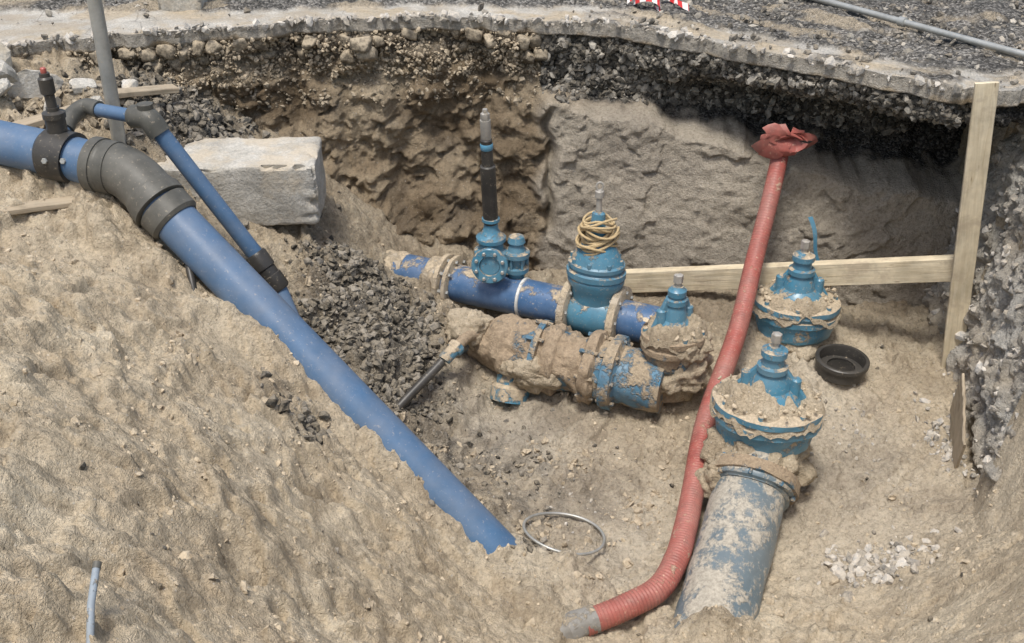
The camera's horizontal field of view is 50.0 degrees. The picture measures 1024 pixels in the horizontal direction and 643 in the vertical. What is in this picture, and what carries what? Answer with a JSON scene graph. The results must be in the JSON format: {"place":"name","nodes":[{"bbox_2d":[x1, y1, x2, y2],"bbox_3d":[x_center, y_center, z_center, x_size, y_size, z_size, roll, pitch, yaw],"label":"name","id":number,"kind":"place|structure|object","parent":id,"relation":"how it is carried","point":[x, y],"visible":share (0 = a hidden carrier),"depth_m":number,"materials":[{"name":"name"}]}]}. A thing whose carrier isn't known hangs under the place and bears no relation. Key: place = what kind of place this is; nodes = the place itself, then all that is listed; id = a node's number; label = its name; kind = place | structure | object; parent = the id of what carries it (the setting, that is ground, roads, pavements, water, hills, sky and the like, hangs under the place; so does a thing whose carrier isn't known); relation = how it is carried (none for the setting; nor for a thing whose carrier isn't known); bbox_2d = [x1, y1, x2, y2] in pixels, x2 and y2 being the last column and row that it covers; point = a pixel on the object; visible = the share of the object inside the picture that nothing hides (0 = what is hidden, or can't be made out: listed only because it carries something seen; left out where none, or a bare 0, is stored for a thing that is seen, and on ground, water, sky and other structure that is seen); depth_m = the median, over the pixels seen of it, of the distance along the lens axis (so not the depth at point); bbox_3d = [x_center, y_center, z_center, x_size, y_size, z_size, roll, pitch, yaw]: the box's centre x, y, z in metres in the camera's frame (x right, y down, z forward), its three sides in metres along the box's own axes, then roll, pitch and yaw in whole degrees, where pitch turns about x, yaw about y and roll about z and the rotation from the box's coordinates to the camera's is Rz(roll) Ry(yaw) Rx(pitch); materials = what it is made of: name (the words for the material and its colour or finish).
{"place":"outdoors","nodes":[
{"label":"outdoors","id":0,"kind":"place"},
{"bbox_2d":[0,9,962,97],"bbox_3d":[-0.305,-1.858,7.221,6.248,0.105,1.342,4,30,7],"label":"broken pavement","id":1,"kind":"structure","parent":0,"point":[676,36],"depth_m":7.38,"materials":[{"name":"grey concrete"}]},
{"bbox_2d":[0,46,1023,642],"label":"ground","id":2,"kind":"structure","parent":0,"point":[60,510],"depth_m":5.54,"materials":[{"name":"soil"}]},
{"bbox_2d":[2,196,73,214],"bbox_3d":[-2.540,-0.645,6.036,0.497,0.071,0.102,-17,34,-27],"label":"wooden board","id":3,"kind":"object","parent":2,"relation":"on","point":[47,204],"visible":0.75,"depth_m":5.99,"materials":[{"name":"beige wood"}]},
{"bbox_2d":[13,105,69,126],"bbox_3d":[-2.820,-1.216,6.596,0.383,0.083,0.122,-18,34,-28],"label":"wooden board","id":4,"kind":"object","parent":2,"relation":"on","point":[37,120],"visible":0.36,"depth_m":6.55,"materials":[{"name":"beige wood"}]},
{"bbox_2d":[0,42,137,110],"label":"broken concrete","id":5,"kind":"object","parent":2,"relation":"on","point":[22,84],"visible":0.54,"depth_m":6.86,"materials":[{"name":"grey concrete"}]},
{"bbox_2d":[0,51,156,145],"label":"stones","id":6,"kind":"object","parent":2,"relation":"on","point":[32,108],"visible":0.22,"depth_m":6.79,"materials":[{"name":"grey stone"}]},
{"bbox_2d":[86,561,101,642],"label":"pipe","id":7,"kind":"object","parent":2,"relation":"on","point":[91,600],"visible":1,"depth_m":3.32,"materials":[{"name":"plastic"}]},
{"bbox_2d":[87,0,126,144],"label":"steel post","id":8,"kind":"object","parent":2,"relation":"on","point":[103,51],"visible":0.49,"depth_m":6.44,"materials":[{"name":"grey metal"}]},
{"bbox_2d":[117,84,178,97],"bbox_3d":[-2.360,-1.481,7.055,0.417,0.085,0.112,-22,36,-33],"label":"wooden board","id":9,"kind":"object","parent":2,"relation":"on","point":[146,90],"visible":0.91,"depth_m":7.03,"materials":[{"name":"beige wood"}]},
{"bbox_2d":[65,98,299,315],"bbox_3d":[-1.842,-0.469,6.492,1.615,1.630,0.375,9,31,14],"label":"thin blue pipe","id":10,"kind":"object","parent":2,"relation":"on","point":[147,118],"visible":0.73,"depth_m":6.35,"materials":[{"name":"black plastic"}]},
{"bbox_2d":[182,261,196,290],"bbox_3d":[-1.744,-0.216,5.987,0.056,0.253,0.271,-12,32,-20],"label":"black pipe stub","id":11,"kind":"object","parent":2,"relation":"on","point":[190,276],"visible":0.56,"depth_m":5.96,"materials":[{"name":"plastic"}]},
{"bbox_2d":[61,62,341,227],"bbox_3d":[-2.155,-1.131,7.287,1.916,1.034,1.235,0,30,0],"label":"gravel pile","id":12,"kind":"object","parent":2,"relation":"on","point":[183,109],"visible":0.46,"depth_m":7.25,"materials":[{"name":"grey gravel"}]},
{"bbox_2d":[158,136,325,225],"bbox_3d":[-1.881,-0.903,7.101,1.299,0.444,0.524,-1,30,-2],"label":"concrete block","id":13,"kind":"object","parent":2,"relation":"on","point":[275,181],"depth_m":6.92,"materials":[{"name":"grey concrete"}]},
{"bbox_2d":[0,67,516,554],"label":"blue water pipe","id":14,"kind":"object","parent":2,"relation":"on","point":[154,197],"visible":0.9,"depth_m":5.91,"materials":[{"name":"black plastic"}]},
{"bbox_2d":[260,371,331,444],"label":"dark clay clods","id":15,"kind":"object","parent":2,"relation":"on","point":[310,423],"visible":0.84,"depth_m":5.58,"materials":[{"name":"soil"}]},
{"bbox_2d":[65,26,540,90],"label":"loose wall soil","id":16,"kind":"structure","parent":2,"relation":"on","point":[310,66],"depth_m":7.74,"materials":[{"name":"grey gravel"}]},
{"bbox_2d":[288,235,461,432],"bbox_3d":[-0.872,0.032,7.057,1.157,0.986,1.406,0,30,0],"label":"gravel pile","id":17,"kind":"object","parent":2,"relation":"on","point":[352,326],"visible":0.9,"depth_m":6.97,"materials":[{"name":"grey gravel"}]},
{"bbox_2d":[395,330,482,409],"bbox_3d":[-0.552,0.458,6.921,0.133,0.569,1.118,25,39,37],"label":"black service pipe","id":18,"kind":"object","parent":2,"relation":"on","point":[451,351],"visible":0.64,"depth_m":6.89,"materials":[{"name":"plastic"}]},
{"bbox_2d":[354,378,628,542],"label":"pale gravel","id":19,"kind":"structure","parent":2,"relation":"on","point":[460,465],"depth_m":6.63,"materials":[{"name":"beige gravel"}]},
{"bbox_2d":[23,193,963,635],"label":"stones","id":20,"kind":"object","parent":2,"relation":"on","point":[83,465],"visible":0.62,"depth_m":5.33,"materials":[{"name":"beige stone"}]},
{"bbox_2d":[0,65,1022,642],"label":"sand clods","id":21,"kind":"object","parent":2,"relation":"on","point":[196,459],"visible":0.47,"depth_m":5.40,"materials":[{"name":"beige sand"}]},
{"bbox_2d":[10,16,1023,306],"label":"excavation wall","id":22,"kind":"structure","parent":2,"relation":"on","point":[682,186],"depth_m":7.76,"materials":[{"name":"soil"}]},
{"bbox_2d":[31,27,547,73],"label":"cobblestones","id":23,"kind":"structure","parent":22,"relation":"on","point":[365,48],"depth_m":7.65,"materials":[{"name":"stone"}]},
{"bbox_2d":[70,30,540,111],"bbox_3d":[-1.582,-1.700,7.641,3.603,0.538,0.587,-5,30,-9],"label":"crushed stone layer","id":24,"kind":"object","parent":22,"relation":"on","point":[317,58],"visible":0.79,"depth_m":7.83,"materials":[{"name":"grey gravel"}]},
{"bbox_2d":[539,34,971,135],"bbox_3d":[1.694,-1.576,7.532,3.003,0.660,1.204,16,33,25],"label":"crushed stone layer","id":25,"kind":"object","parent":22,"relation":"on","point":[639,70],"visible":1,"depth_m":7.65,"materials":[{"name":"grey gravel"}]},
{"bbox_2d":[384,249,660,342],"bbox_3d":[-0.165,-0.218,7.538,2.602,0.380,0.380,13,32,21],"label":"blue main pipe","id":26,"kind":"object","parent":2,"relation":"on","point":[451,276],"visible":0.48,"depth_m":7.40,"materials":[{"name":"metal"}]},
{"bbox_2d":[471,108,529,283],"bbox_3d":[-0.075,-0.795,7.139,0.389,1.238,0.322,0,30,0],"label":"service valve","id":27,"kind":"object","parent":26,"relation":"on","point":[495,260],"visible":1,"depth_m":7.24,"materials":[{"name":"blue metal"}]},
{"bbox_2d":[555,181,632,337],"bbox_3d":[0.545,-0.369,7.079,0.420,1.150,0.430,13,32,21],"label":"gate valve","id":28,"kind":"object","parent":26,"relation":"on","point":[595,293],"visible":0.98,"depth_m":7.00,"materials":[{"name":"metal"}]},
{"bbox_2d":[511,537,547,552],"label":"dark clay clods","id":29,"kind":"object","parent":2,"relation":"on","point":[529,548],"visible":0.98,"depth_m":5.88,"materials":[{"name":"soil"}]},
{"bbox_2d":[444,307,664,413],"bbox_3d":[0.275,0.283,7.122,1.497,0.603,0.523,10,32,17],"label":"crusted pipe fitting","id":30,"kind":"object","parent":2,"relation":"on","point":[525,358],"visible":0.94,"depth_m":6.94,"materials":[{"name":"metal"}]},
{"bbox_2d":[522,512,605,555],"bbox_3d":[0.290,1.168,6.102,0.467,0.136,0.436,0,30,0],"label":"wire ring","id":31,"kind":"object","parent":2,"relation":"on","point":[564,514],"visible":0.94,"depth_m":6.13,"materials":[{"name":"metal"}]},
{"bbox_2d":[493,468,665,560],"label":"pale gravel","id":32,"kind":"structure","parent":2,"relation":"on","point":[570,493],"depth_m":6.37,"materials":[{"name":"beige gravel"}]},
{"bbox_2d":[639,273,713,402],"bbox_3d":[1.040,0.102,6.807,0.499,0.893,0.432,0,30,0],"label":"gate valve","id":33,"kind":"object","parent":2,"relation":"on","point":[676,337],"visible":0.94,"depth_m":6.69,"materials":[{"name":"metal"}]},
{"bbox_2d":[560,123,817,638],"bbox_3d":[1.153,0.172,6.353,0.513,1.742,3.490,14,33,23],"label":"red corrugated pipe","id":34,"kind":"object","parent":2,"relation":"on","point":[777,145],"visible":0.88,"depth_m":6.47,"materials":[{"name":"plastic"}]},
{"bbox_2d":[674,441,800,627],"bbox_3d":[1.219,1.206,5.919,0.589,0.756,1.393,8,31,13],"label":"ductile iron pipe","id":35,"kind":"object","parent":2,"relation":"on","point":[751,494],"visible":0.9,"depth_m":5.83,"materials":[{"name":"blue metal"}]},
{"bbox_2d":[700,332,825,486],"bbox_3d":[1.419,0.530,6.197,0.686,1.044,0.614,0,30,0],"label":"gate valve","id":36,"kind":"object","parent":2,"relation":"on","point":[768,402],"visible":0.84,"depth_m":6.05,"materials":[{"name":"metal"}]},
{"bbox_2d":[623,254,953,292],"bbox_3d":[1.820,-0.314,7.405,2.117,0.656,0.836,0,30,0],"label":"timber beam","id":37,"kind":"structure","parent":2,"relation":"on","point":[908,269],"depth_m":7.25,"materials":[{"name":"beige wood"}]},
{"bbox_2d":[808,217,819,260],"bbox_3d":[2.063,-0.555,7.496,0.129,0.346,0.015,3,30,5],"label":"blue tape","id":38,"kind":"object","parent":37,"relation":"attached to","point":[813,225],"visible":0.91,"depth_m":7.47,"materials":[{"name":"blue plastic"}]},
{"bbox_2d":[752,239,840,360],"bbox_3d":[1.890,-0.130,7.264,0.583,0.890,0.503,0,30,0],"label":"gate valve","id":39,"kind":"object","parent":2,"relation":"on","point":[797,304],"visible":0.84,"depth_m":7.16,"materials":[{"name":"metal"}]},
{"bbox_2d":[815,344,869,384],"bbox_3d":[2.133,0.281,7.108,0.344,0.128,0.344,0,30,0],"label":"black pipe cap","id":40,"kind":"object","parent":2,"relation":"on","point":[841,364],"visible":1,"depth_m":7.12,"materials":[{"name":"plastic"}]},
{"bbox_2d":[913,391,978,489],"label":"pale gravel","id":41,"kind":"structure","parent":2,"relation":"on","point":[936,435],"depth_m":6.66,"materials":[{"name":"beige gravel"}]},
{"bbox_2d":[950,373,965,468],"bbox_3d":[2.631,0.625,6.481,0.023,0.504,0.626,8,31,14],"label":"plywood sheet","id":42,"kind":"object","parent":2,"relation":"on","point":[958,423],"visible":0.84,"depth_m":6.43,"materials":[{"name":"brown wood"}]},
{"bbox_2d":[941,81,998,367],"bbox_3d":[2.797,-0.494,6.750,0.325,2.018,0.059,0,30,0],"label":"timber plank","id":43,"kind":"object","parent":2,"relation":"on","point":[982,119],"visible":0.93,"depth_m":6.62,"materials":[{"name":"beige wood"}]},
{"bbox_2d":[922,122,1023,498],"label":"excavation side wall","id":44,"kind":"structure","parent":2,"relation":"on","point":[1009,379],"depth_m":6.66,"materials":[{"name":"soil"}]},
{"bbox_2d":[924,122,1023,476],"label":"bank rubble","id":45,"kind":"object","parent":44,"relation":"on","point":[995,314],"visible":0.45,"depth_m":6.63,"materials":[{"name":"grey gravel"}]},
{"bbox_2d":[0,0,1023,90],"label":"road","id":46,"kind":"structure","parent":0,"point":[29,16],"depth_m":7.59,"materials":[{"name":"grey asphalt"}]},
{"bbox_2d":[158,0,207,11],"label":"concrete block","id":47,"kind":"object","parent":46,"relation":"on","point":[174,5],"depth_m":7.80,"materials":[{"name":"beige concrete"}]},
{"bbox_2d":[627,0,688,10],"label":"barrier tape","id":48,"kind":"object","parent":46,"relation":"on","point":[684,5],"visible":1,"depth_m":7.76,"materials":[{"name":"plastic"}]},
{"bbox_2d":[811,0,1023,57],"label":"steel rod","id":49,"kind":"object","parent":46,"relation":"on","point":[900,21],"visible":1,"depth_m":7.21,"materials":[{"name":"grey metal"}]},
{"bbox_2d":[810,384,927,500],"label":"pale gravel","id":50,"kind":"structure","parent":0,"point":[856,431],"depth_m":6.69,"materials":[{"name":"beige gravel"}]},
{"bbox_2d":[795,525,962,602],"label":"pale gravel","id":51,"kind":"structure","parent":0,"point":[860,559],"depth_m":5.84,"materials":[{"name":"beige gravel"}]}
]}

